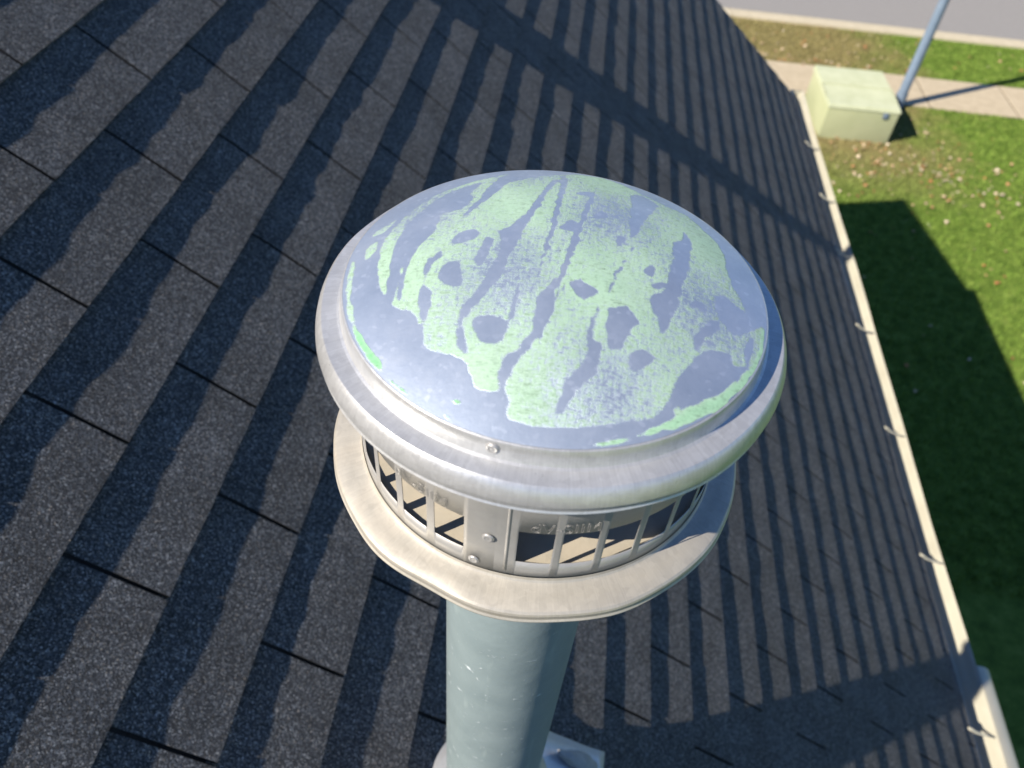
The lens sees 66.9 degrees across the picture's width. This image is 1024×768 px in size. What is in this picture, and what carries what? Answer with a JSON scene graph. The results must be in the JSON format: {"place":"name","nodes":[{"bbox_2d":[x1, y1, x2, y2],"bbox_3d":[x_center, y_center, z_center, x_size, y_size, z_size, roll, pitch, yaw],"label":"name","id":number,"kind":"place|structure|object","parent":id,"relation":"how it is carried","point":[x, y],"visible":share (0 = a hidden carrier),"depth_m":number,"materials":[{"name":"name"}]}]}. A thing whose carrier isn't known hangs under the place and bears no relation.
{"place":"outdoors","nodes":[
{"label":"outdoors","id":0,"kind":"place"},
{"bbox_2d":[717,0,1023,39],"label":"road","id":1,"kind":"structure","parent":0,"point":[998,18],"depth_m":16.91,"materials":[{"name":"grey asphalt"}]},
{"bbox_2d":[723,7,1023,48],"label":"kerb","id":2,"kind":"structure","parent":1,"relation":"on","point":[877,28],"depth_m":16.08,"materials":[{"name":"concrete"}]},
{"bbox_2d":[731,17,1023,767],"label":"lawn","id":3,"kind":"structure","parent":0,"point":[993,624],"depth_m":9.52,"materials":[{"name":"plant"}]},
{"bbox_2d":[0,0,1018,767],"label":"house","id":4,"kind":"structure","parent":3,"relation":"on","point":[196,196],"depth_m":1.49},
{"bbox_2d":[315,170,786,767],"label":"roof vent","id":5,"kind":"object","parent":4,"relation":"on","point":[555,396],"visible":1,"depth_m":0.39,"materials":[{"name":"silver metal"}]},
{"bbox_2d":[805,65,900,143],"bbox_3d":[5.712,-4.718,13.111,1.205,0.666,1.404,7,47,2],"label":"utility cabinet","id":6,"kind":"object","parent":3,"relation":"on","point":[860,105],"visible":0.93,"depth_m":12.75,"materials":[{"name":"beige metal"}]},
{"bbox_2d":[737,20,1023,391],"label":"fallen leaves","id":7,"kind":"object","parent":3,"relation":"on","point":[930,180],"visible":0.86,"depth_m":12.31,"materials":[{"name":"brown plant"}]},
{"bbox_2d":[895,0,949,108],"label":"lamp post","id":8,"kind":"object","parent":3,"relation":"on","point":[920,53],"visible":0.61,"depth_m":13.01,"materials":[{"name":"grey metal"}]},
{"bbox_2d":[766,60,1023,118],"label":"sidewalk","id":9,"kind":"structure","parent":0,"point":[973,98],"depth_m":14.22,"materials":[{"name":"concrete"}]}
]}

